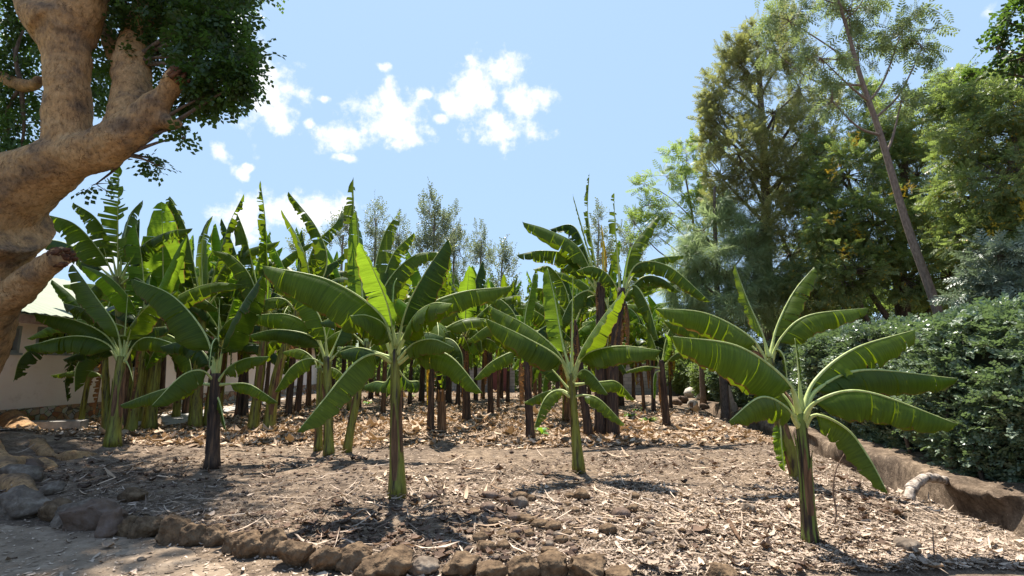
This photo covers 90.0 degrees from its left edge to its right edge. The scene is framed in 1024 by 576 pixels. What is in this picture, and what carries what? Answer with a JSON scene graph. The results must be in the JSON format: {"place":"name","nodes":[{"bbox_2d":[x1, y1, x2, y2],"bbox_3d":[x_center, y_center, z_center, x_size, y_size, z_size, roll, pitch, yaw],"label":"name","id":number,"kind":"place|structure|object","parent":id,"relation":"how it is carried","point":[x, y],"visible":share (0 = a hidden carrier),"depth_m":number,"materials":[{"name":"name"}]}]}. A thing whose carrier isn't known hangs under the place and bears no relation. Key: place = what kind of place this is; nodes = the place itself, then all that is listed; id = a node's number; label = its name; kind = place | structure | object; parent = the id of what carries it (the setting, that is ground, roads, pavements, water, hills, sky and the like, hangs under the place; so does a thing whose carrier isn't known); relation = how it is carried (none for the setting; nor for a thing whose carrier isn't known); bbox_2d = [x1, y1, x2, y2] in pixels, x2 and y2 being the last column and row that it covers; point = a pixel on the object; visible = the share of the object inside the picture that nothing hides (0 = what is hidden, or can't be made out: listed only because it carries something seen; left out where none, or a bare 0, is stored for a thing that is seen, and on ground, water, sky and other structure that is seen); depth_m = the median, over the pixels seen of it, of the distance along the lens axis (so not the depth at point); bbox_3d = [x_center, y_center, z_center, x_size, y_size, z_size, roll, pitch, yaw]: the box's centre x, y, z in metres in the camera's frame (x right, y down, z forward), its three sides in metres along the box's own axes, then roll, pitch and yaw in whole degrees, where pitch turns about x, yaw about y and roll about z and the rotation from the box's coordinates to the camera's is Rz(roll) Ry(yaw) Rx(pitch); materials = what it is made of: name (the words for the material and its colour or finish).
{"place":"outdoors","nodes":[
{"label":"outdoors","id":0,"kind":"place"},
{"bbox_2d":[0,524,232,575],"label":"path","id":1,"kind":"structure","parent":0,"point":[84,542],"depth_m":4.41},
{"bbox_2d":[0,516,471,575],"bbox_3d":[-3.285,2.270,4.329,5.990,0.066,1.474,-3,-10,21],"label":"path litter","id":2,"kind":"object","parent":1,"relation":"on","point":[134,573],"visible":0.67,"depth_m":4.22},
{"bbox_2d":[0,393,311,431],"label":"road","id":3,"kind":"structure","parent":0,"point":[167,419],"depth_m":15.65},
{"bbox_2d":[0,380,1023,575],"bbox_3d":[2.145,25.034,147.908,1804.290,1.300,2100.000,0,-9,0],"label":"ground","id":4,"kind":"structure","parent":0,"point":[1000,504],"depth_m":7.01,"materials":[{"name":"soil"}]},
{"bbox_2d":[0,464,44,481],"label":"stone","id":5,"kind":"object","parent":4,"relation":"on","point":[34,472],"visible":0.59,"depth_m":7.02,"materials":[{"name":"grey stone"}]},
{"bbox_2d":[0,484,51,519],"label":"border stone","id":6,"kind":"object","parent":4,"relation":"on","point":[23,501],"visible":0.78,"depth_m":5.55,"materials":[{"name":"grey stone"}]},
{"bbox_2d":[37,497,71,521],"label":"border stone","id":7,"kind":"object","parent":4,"relation":"on","point":[47,510],"visible":0.48,"depth_m":5.40,"materials":[{"name":"brown stone"}]},
{"bbox_2d":[31,419,88,430],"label":"kerb slab","id":8,"kind":"structure","parent":4,"relation":"on","point":[63,424],"depth_m":12.83,"materials":[{"name":"concrete"}]},
{"bbox_2d":[13,263,166,419],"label":"banana plant","id":9,"kind":"object","parent":4,"relation":"on","point":[27,358],"visible":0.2,"depth_m":13.78,"materials":[{"name":"green plant"}]},
{"bbox_2d":[51,319,133,429],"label":"banana plant","id":10,"kind":"object","parent":4,"relation":"on","point":[105,392],"visible":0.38,"depth_m":12.47,"materials":[{"name":"green plant"}]},
{"bbox_2d":[58,498,128,530],"bbox_3d":[-4.271,2.372,5.254,0.640,0.401,0.418,0,-9,0],"label":"border stone","id":11,"kind":"object","parent":4,"relation":"on","point":[86,516],"visible":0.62,"depth_m":5.11,"materials":[{"name":"grey stone"}]},
{"bbox_2d":[24,264,182,447],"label":"banana plant","id":12,"kind":"object","parent":4,"relation":"on","point":[83,341],"visible":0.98,"depth_m":10.03,"materials":[{"name":"green plant"}]},
{"bbox_2d":[94,507,123,537],"bbox_3d":[-3.910,2.312,4.983,0.267,0.326,0.221,0,-9,0],"label":"border stone","id":13,"kind":"object","parent":4,"relation":"on","point":[108,523],"visible":0.81,"depth_m":4.92,"materials":[{"name":"grey stone"}]},
{"bbox_2d":[45,167,192,429],"bbox_3d":[-10.596,0.292,13.071,5.205,6.736,1.402,0,-9,0],"label":"banana plant","id":14,"kind":"object","parent":4,"relation":"on","point":[85,248],"visible":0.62,"depth_m":12.96,"materials":[{"name":"green plant"}]},
{"bbox_2d":[117,486,148,502],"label":"stone","id":15,"kind":"object","parent":4,"relation":"on","point":[132,494],"visible":0.86,"depth_m":6.09,"materials":[{"name":"grey stone"}]},
{"bbox_2d":[27,224,242,430],"bbox_3d":[-8.861,0.956,12.624,3.803,5.229,3.686,0,-9,0],"label":"banana plant","id":16,"kind":"object","parent":4,"relation":"on","point":[108,285],"visible":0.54,"depth_m":12.37,"materials":[{"name":"green plant"}]},
{"bbox_2d":[63,266,216,420],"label":"banana plant","id":17,"kind":"object","parent":4,"relation":"on","point":[212,329],"visible":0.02,"depth_m":15.17,"materials":[{"name":"green plant"}]},
{"bbox_2d":[0,0,286,491],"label":"fig tree","id":18,"kind":"object","parent":4,"relation":"on","point":[68,151],"visible":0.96,"depth_m":9.55,"materials":[{"name":"green plant"}]},
{"bbox_2d":[127,515,162,538],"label":"border stone","id":19,"kind":"object","parent":4,"relation":"on","point":[146,526],"visible":0.77,"depth_m":4.89,"materials":[{"name":"brown stone"}]},
{"bbox_2d":[129,197,217,430],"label":"banana plant","id":20,"kind":"object","parent":4,"relation":"on","point":[160,222],"visible":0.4,"depth_m":13.63,"materials":[{"name":"green plant"}]},
{"bbox_2d":[155,515,192,546],"bbox_3d":[-3.150,2.280,4.787,0.331,0.295,0.264,0,-9,0],"label":"border stone","id":21,"kind":"object","parent":4,"relation":"on","point":[170,527],"visible":0.61,"depth_m":4.71,"materials":[{"name":"brown stone"}]},
{"bbox_2d":[123,235,251,416],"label":"banana plant","id":22,"kind":"object","parent":4,"relation":"on","point":[176,410],"visible":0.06,"depth_m":16.43,"materials":[{"name":"green plant"}]},
{"bbox_2d":[178,523,206,546],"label":"border stone","id":23,"kind":"object","parent":4,"relation":"on","point":[190,534],"visible":0.72,"depth_m":4.69,"materials":[{"name":"brown stone"}]},
{"bbox_2d":[120,275,278,469],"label":"banana plant","id":24,"kind":"object","parent":4,"relation":"on","point":[185,328],"visible":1,"depth_m":8.19,"materials":[{"name":"green plant"}]},
{"bbox_2d":[0,278,407,419],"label":"house","id":25,"kind":"structure","parent":4,"relation":"on","point":[37,389],"depth_m":14.36,"materials":[{"name":"beige paint"}]},
{"bbox_2d":[199,523,229,547],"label":"border stone","id":26,"kind":"object","parent":4,"relation":"on","point":[213,535],"visible":0.77,"depth_m":4.69,"materials":[{"name":"brown stone"}]},
{"bbox_2d":[145,258,284,425],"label":"banana plant","id":27,"kind":"object","parent":4,"relation":"on","point":[209,318],"visible":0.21,"depth_m":14.68,"materials":[{"name":"green plant"}]},
{"bbox_2d":[161,224,282,410],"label":"banana plant","id":28,"kind":"object","parent":4,"relation":"on","point":[216,243],"visible":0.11,"depth_m":17.04,"materials":[{"name":"green plant"}]},
{"bbox_2d":[168,195,279,428],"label":"banana plant","id":29,"kind":"object","parent":4,"relation":"on","point":[195,416],"visible":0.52,"depth_m":14.22,"materials":[{"name":"green plant"}]},
{"bbox_2d":[231,530,262,558],"bbox_3d":[-2.280,2.238,4.432,0.304,0.249,0.214,0,-9,0],"label":"border stone","id":30,"kind":"object","parent":4,"relation":"on","point":[246,545],"visible":0.73,"depth_m":4.37,"materials":[{"name":"brown stone"}]},
{"bbox_2d":[208,258,288,415],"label":"banana plant","id":31,"kind":"object","parent":4,"relation":"on","point":[245,407],"visible":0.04,"depth_m":16.64,"materials":[{"name":"green plant"}]},
{"bbox_2d":[212,181,294,429],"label":"banana plant","id":32,"kind":"object","parent":4,"relation":"on","point":[248,280],"visible":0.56,"depth_m":13.43,"materials":[{"name":"green plant"}]},
{"bbox_2d":[209,219,312,415],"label":"banana plant","id":33,"kind":"object","parent":4,"relation":"on","point":[289,259],"visible":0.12,"depth_m":16.64,"materials":[{"name":"green plant"}]},
{"bbox_2d":[258,527,287,557],"bbox_3d":[-2.077,2.215,4.444,0.280,0.267,0.208,0,-9,0],"label":"border stone","id":34,"kind":"object","parent":4,"relation":"on","point":[270,538],"visible":0.7,"depth_m":4.39,"materials":[{"name":"brown stone"}]},
{"bbox_2d":[273,539,315,567],"bbox_3d":[-1.788,2.188,4.214,0.312,0.257,0.252,0,-9,0],"label":"border stone","id":35,"kind":"object","parent":4,"relation":"on","point":[293,553],"visible":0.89,"depth_m":4.13,"materials":[{"name":"brown stone"}]},
{"bbox_2d":[249,192,346,429],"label":"banana plant","id":36,"kind":"object","parent":4,"relation":"on","point":[319,257],"visible":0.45,"depth_m":13.44,"materials":[{"name":"green plant"}]},
{"bbox_2d":[231,225,369,415],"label":"banana plant","id":37,"kind":"object","parent":4,"relation":"on","point":[276,259],"visible":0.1,"depth_m":16.73,"materials":[{"name":"green plant"}]},
{"bbox_2d":[248,283,354,456],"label":"banana plant","id":38,"kind":"object","parent":4,"relation":"on","point":[305,329],"visible":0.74,"depth_m":9.56,"materials":[{"name":"green plant"}]},
{"bbox_2d":[252,227,358,412],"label":"banana plant","id":39,"kind":"object","parent":4,"relation":"on","point":[299,389],"visible":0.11,"depth_m":18.00,"materials":[{"name":"green plant"}]},
{"bbox_2d":[283,327,342,450],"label":"banana plant","id":40,"kind":"object","parent":4,"relation":"on","point":[297,354],"visible":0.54,"depth_m":10.10,"materials":[{"name":"green plant"}]},
{"bbox_2d":[287,253,356,407],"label":"banana plant","id":41,"kind":"object","parent":4,"relation":"on","point":[309,379],"visible":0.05,"depth_m":21.09,"materials":[{"name":"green plant"}]},
{"bbox_2d":[309,545,341,571],"bbox_3d":[-1.492,2.184,4.122,0.269,0.259,0.229,5,-10,-31],"label":"border stone","id":42,"kind":"object","parent":4,"relation":"on","point":[325,558],"visible":0.82,"depth_m":4.04,"materials":[{"name":"brown stone"}]},
{"bbox_2d":[320,207,358,286],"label":"distant tree","id":43,"kind":"object","parent":4,"relation":"on","point":[340,232],"visible":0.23,"depth_m":43.05,"materials":[{"name":"green plant"}]},
{"bbox_2d":[333,541,372,573],"bbox_3d":[-1.299,2.201,4.154,0.326,0.262,0.243,0,-9,0],"label":"border stone","id":44,"kind":"object","parent":4,"relation":"on","point":[353,555],"visible":0.69,"depth_m":4.09,"materials":[{"name":"brown stone"}]},
{"bbox_2d":[315,180,437,452],"bbox_3d":[-2.640,0.374,10.505,2.631,5.782,0.773,0,-9,0],"label":"banana plant","id":45,"kind":"object","parent":4,"relation":"on","point":[391,272],"visible":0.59,"depth_m":10.47,"materials":[{"name":"green plant"}]},
{"bbox_2d":[358,191,395,381],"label":"distant tree","id":46,"kind":"object","parent":4,"relation":"on","point":[370,234],"visible":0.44,"depth_m":46.08,"materials":[{"name":"green plant"}]},
{"bbox_2d":[353,544,413,575],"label":"border stone","id":47,"kind":"object","parent":4,"relation":"on","point":[397,560],"visible":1,"depth_m":3.92,"materials":[{"name":"brown stone"}]},
{"bbox_2d":[358,254,410,413],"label":"banana plant","id":48,"kind":"object","parent":4,"relation":"on","point":[403,292],"visible":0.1,"depth_m":18.17,"materials":[{"name":"green plant"}]},
{"bbox_2d":[0,389,772,449],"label":"leaf litter","id":49,"kind":"object","parent":4,"relation":"on","point":[239,430],"visible":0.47,"depth_m":12.25,"materials":[{"name":"brown plant"}]},
{"bbox_2d":[262,240,512,499],"bbox_3d":[-1.504,0.963,6.209,3.039,3.106,1.500,0,-9,0],"label":"banana plant","id":50,"kind":"object","parent":4,"relation":"on","point":[345,309],"visible":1,"depth_m":6.18,"materials":[{"name":"green plant"}]},
{"bbox_2d":[407,556,439,575],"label":"border stone","id":51,"kind":"object","parent":4,"relation":"on","point":[425,565],"visible":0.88,"depth_m":3.98,"materials":[{"name":"grey stone"}]},
{"bbox_2d":[369,250,485,430],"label":"banana plant","id":52,"kind":"object","parent":4,"relation":"on","point":[459,327],"visible":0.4,"depth_m":12.69,"materials":[{"name":"green plant"}]},
{"bbox_2d":[405,176,460,384],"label":"distant tree","id":53,"kind":"object","parent":4,"relation":"on","point":[428,238],"visible":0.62,"depth_m":43.10,"materials":[{"name":"green plant"}]},
{"bbox_2d":[79,403,790,527],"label":"dry sheath litter","id":54,"kind":"object","parent":4,"relation":"on","point":[385,473],"visible":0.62,"depth_m":6.47,"materials":[{"name":"beige plant"}]},
{"bbox_2d":[435,389,446,431],"bbox_3d":[-1.738,3.013,12.568,0.262,1.062,0.282,-8,-12,42],"label":"banana stump","id":55,"kind":"object","parent":4,"relation":"on","point":[441,412],"visible":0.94,"depth_m":12.50,"materials":[{"name":"brown plant"}]},
{"bbox_2d":[442,198,475,292],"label":"distant tree","id":56,"kind":"object","parent":4,"relation":"on","point":[454,254],"visible":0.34,"depth_m":45.94,"materials":[{"name":"green plant"}]},
{"bbox_2d":[441,551,480,575],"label":"border stone","id":57,"kind":"object","parent":4,"relation":"on","point":[461,563],"visible":1,"depth_m":3.97,"materials":[{"name":"brown stone"}]},
{"bbox_2d":[412,261,526,421],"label":"banana plant","id":58,"kind":"object","parent":4,"relation":"on","point":[469,282],"visible":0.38,"depth_m":15.22,"materials":[{"name":"green plant"}]},
{"bbox_2d":[459,217,497,286],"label":"distant tree","id":59,"kind":"object","parent":4,"relation":"on","point":[477,251],"visible":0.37,"depth_m":49.10,"materials":[{"name":"green plant"}]},
{"bbox_2d":[476,560,508,575],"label":"border stone","id":60,"kind":"object","parent":4,"relation":"on","point":[492,568],"visible":1,"depth_m":3.88,"materials":[{"name":"brown stone"}]},
{"bbox_2d":[456,266,538,413],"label":"banana plant","id":61,"kind":"object","parent":4,"relation":"on","point":[487,356],"visible":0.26,"depth_m":17.62,"materials":[{"name":"green plant"}]},
{"bbox_2d":[483,234,524,301],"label":"distant tree","id":62,"kind":"object","parent":4,"relation":"on","point":[503,252],"visible":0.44,"depth_m":42.59,"materials":[{"name":"green plant"}]},
{"bbox_2d":[331,343,691,391],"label":"undergrowth","id":63,"kind":"object","parent":4,"relation":"on","point":[416,373],"visible":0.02,"depth_m":35.44,"materials":[{"name":"green plant"}]},
{"bbox_2d":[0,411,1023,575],"bbox_3d":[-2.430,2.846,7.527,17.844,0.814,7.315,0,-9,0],"label":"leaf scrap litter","id":64,"kind":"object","parent":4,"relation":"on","point":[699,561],"visible":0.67,"depth_m":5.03,"materials":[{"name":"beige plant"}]},
{"bbox_2d":[467,269,570,438],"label":"banana plant","id":65,"kind":"object","parent":4,"relation":"on","point":[505,360],"visible":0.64,"depth_m":11.81,"materials":[{"name":"green plant"}]},
{"bbox_2d":[507,553,539,575],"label":"border stone","id":66,"kind":"object","parent":4,"relation":"on","point":[524,564],"visible":0.98,"depth_m":3.95,"materials":[{"name":"brown stone"}]},
{"bbox_2d":[537,550,567,575],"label":"border stone","id":67,"kind":"object","parent":4,"relation":"on","point":[552,562],"visible":0.95,"depth_m":3.96,"materials":[{"name":"brown stone"}]},
{"bbox_2d":[532,283,594,420],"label":"banana plant","id":68,"kind":"object","parent":4,"relation":"on","point":[538,306],"visible":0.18,"depth_m":15.45,"materials":[{"name":"green plant"}]},
{"bbox_2d":[517,175,610,435],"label":"banana plant","id":69,"kind":"object","parent":4,"relation":"on","point":[571,257],"visible":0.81,"depth_m":12.54,"materials":[{"name":"green plant"}]},
{"bbox_2d":[525,266,608,435],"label":"banana plant","id":70,"kind":"object","parent":4,"relation":"on","point":[561,290],"visible":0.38,"depth_m":12.44,"materials":[{"name":"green plant"}]},
{"bbox_2d":[512,290,626,421],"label":"banana plant","id":71,"kind":"object","parent":4,"relation":"on","point":[538,320],"visible":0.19,"depth_m":14.83,"materials":[{"name":"green plant"}]},
{"bbox_2d":[486,268,660,473],"bbox_3d":[0.928,1.161,7.905,2.602,3.239,1.410,0,-9,0],"label":"banana plant","id":72,"kind":"object","parent":4,"relation":"on","point":[529,345],"visible":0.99,"depth_m":7.70,"materials":[{"name":"green plant"}]},
{"bbox_2d":[567,553,606,575],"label":"border stone","id":73,"kind":"object","parent":4,"relation":"on","point":[592,564],"visible":1,"depth_m":3.95,"materials":[{"name":"brown stone"}]},
{"bbox_2d":[582,197,615,300],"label":"distant tree","id":74,"kind":"object","parent":4,"relation":"on","point":[598,249],"visible":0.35,"depth_m":46.10,"materials":[{"name":"green plant"}]},
{"bbox_2d":[556,241,673,375],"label":"banana plant","id":75,"kind":"object","parent":4,"relation":"on","point":[580,285],"visible":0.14,"depth_m":18.62,"materials":[{"name":"green plant"}]},
{"bbox_2d":[590,247,665,405],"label":"banana plant","id":76,"kind":"object","parent":4,"relation":"on","point":[620,375],"visible":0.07,"depth_m":21.48,"materials":[{"name":"green plant"}]},
{"bbox_2d":[615,211,653,304],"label":"distant tree","id":77,"kind":"object","parent":4,"relation":"on","point":[620,232],"visible":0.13,"depth_m":48.97,"materials":[{"name":"green plant"}]},
{"bbox_2d":[576,193,709,436],"bbox_3d":[2.985,0.536,12.292,3.076,5.928,1.306,1,-9,-5],"label":"banana plant","id":78,"kind":"object","parent":4,"relation":"on","point":[637,268],"visible":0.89,"depth_m":12.16,"materials":[{"name":"green plant"}]},
{"bbox_2d":[622,316,672,410],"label":"banana plant","id":79,"kind":"object","parent":4,"relation":"on","point":[632,339],"visible":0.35,"depth_m":19.05,"materials":[{"name":"green plant"}]},
{"bbox_2d":[627,304,672,411],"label":"banana plant","id":80,"kind":"object","parent":4,"relation":"on","point":[656,319],"visible":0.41,"depth_m":18.44,"materials":[{"name":"green plant"}]},
{"bbox_2d":[623,363,683,394],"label":"block wall","id":81,"kind":"structure","parent":4,"relation":"on","point":[627,380],"depth_m":30.39,"materials":[{"name":"concrete"}]},
{"bbox_2d":[626,322,681,425],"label":"banana plant","id":82,"kind":"object","parent":4,"relation":"on","point":[662,384],"visible":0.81,"depth_m":14.09,"materials":[{"name":"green plant"}]},
{"bbox_2d":[642,294,693,407],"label":"banana plant","id":83,"kind":"object","parent":4,"relation":"on","point":[652,305],"visible":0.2,"depth_m":19.81,"materials":[{"name":"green plant"}]},
{"bbox_2d":[665,347,691,395],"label":"shrub","id":84,"kind":"object","parent":4,"relation":"on","point":[680,384],"visible":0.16,"depth_m":28.95,"materials":[{"name":"green plant"}]},
{"bbox_2d":[618,128,748,404],"bbox_3d":[8.020,-1.260,24.279,5.746,13.385,3.326,0,-9,0],"label":"light green tree","id":85,"kind":"object","parent":4,"relation":"on","point":[682,170],"visible":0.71,"depth_m":24.75,"materials":[{"name":"green plant"}]},
{"bbox_2d":[685,362,713,399],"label":"shrub","id":86,"kind":"object","parent":4,"relation":"on","point":[693,373],"visible":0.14,"depth_m":25.46,"materials":[{"name":"green plant"}]},
{"bbox_2d":[703,368,734,403],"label":"shrub","id":87,"kind":"object","parent":4,"relation":"on","point":[711,378],"visible":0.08,"depth_m":21.55,"materials":[{"name":"green plant"}]},
{"bbox_2d":[708,561,738,575],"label":"border stone","id":88,"kind":"object","parent":4,"relation":"on","point":[717,569],"visible":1,"depth_m":3.85,"materials":[{"name":"brown stone"}]},
{"bbox_2d":[651,186,802,420],"bbox_3d":[7.547,0.394,17.821,5.227,8.441,3.649,0,-9,0],"label":"soft pine","id":89,"kind":"object","parent":4,"relation":"on","point":[700,246],"visible":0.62,"depth_m":17.71,"materials":[{"name":"green plant"}]},
{"bbox_2d":[655,264,867,479],"bbox_3d":[3.438,1.147,7.281,2.887,3.066,0.853,0,-9,3],"label":"banana plant","id":90,"kind":"object","parent":4,"relation":"on","point":[695,324],"visible":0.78,"depth_m":7.07,"materials":[{"name":"green plant"}]},
{"bbox_2d":[686,0,848,343],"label":"silky oak","id":91,"kind":"object","parent":4,"relation":"on","point":[780,152],"visible":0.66,"depth_m":19.67,"materials":[{"name":"green plant"}]},
{"bbox_2d":[596,447,1023,574],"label":"chip litter","id":92,"kind":"object","parent":4,"relation":"on","point":[919,533],"visible":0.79,"depth_m":4.69,"materials":[{"name":"beige wood"}]},
{"bbox_2d":[671,330,957,550],"bbox_3d":[2.791,1.294,4.519,2.849,1.920,0.904,0,-9,0],"label":"banana plant","id":93,"kind":"object","parent":4,"relation":"on","point":[851,387],"visible":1,"depth_m":4.43,"materials":[{"name":"green plant"}]},
{"bbox_2d":[728,233,915,341],"bbox_3d":[12.930,0.955,21.234,8.704,8.060,4.642,0,-9,0],"label":"dense tree","id":94,"kind":"object","parent":4,"relation":"on","point":[856,307],"visible":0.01,"depth_m":20.80,"materials":[{"name":"green plant"}]},
{"bbox_2d":[683,292,1023,482],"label":"hedge","id":95,"kind":"object","parent":4,"relation":"on","point":[976,349],"visible":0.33,"depth_m":7.55,"materials":[{"name":"green plant"}]},
{"bbox_2d":[748,0,959,315],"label":"leaning tree","id":96,"kind":"object","parent":4,"relation":"on","point":[853,29],"visible":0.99,"depth_m":13.98,"materials":[{"name":"green plant"}]},
{"bbox_2d":[771,61,1012,323],"bbox_3d":[13.052,-1.963,16.406,8.981,12.183,5.165,0,-9,0],"label":"cassia tree","id":97,"kind":"object","parent":4,"relation":"on","point":[886,262],"visible":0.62,"depth_m":16.12,"materials":[{"name":"green plant"}]},
{"bbox_2d":[903,472,948,501],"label":"dry banana stem","id":98,"kind":"object","parent":4,"relation":"on","point":[913,486],"visible":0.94,"depth_m":6.70,"materials":[{"name":"beige plant"}]},
{"bbox_2d":[855,221,1020,319],"bbox_3d":[17.177,0.247,18.280,8.637,8.342,4.300,0,-9,0],"label":"dense tree","id":99,"kind":"object","parent":4,"relation":"on","point":[875,309],"depth_m":18.96,"materials":[{"name":"green plant"}]},
{"bbox_2d":[909,49,1023,270],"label":"cassia tree","id":100,"kind":"object","parent":4,"relation":"on","point":[999,205],"visible":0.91,"depth_m":12.85,"materials":[{"name":"green plant"}]},
{"bbox_2d":[927,225,1023,307],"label":"grey leaved tree","id":101,"kind":"object","parent":4,"relation":"on","point":[1006,275],"visible":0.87,"depth_m":10.90,"materials":[{"name":"green plant"}]},
{"bbox_2d":[950,0,1023,85],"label":"overhanging branch tree","id":102,"kind":"object","parent":4,"relation":"on","point":[1003,23],"visible":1,"depth_m":8.92,"materials":[{"name":"green plant"}]},
{"bbox_2d":[0,0,1023,342],"label":"sky","id":103,"kind":"structure","parent":0,"point":[508,108],"materials":[{"name":"blue"}]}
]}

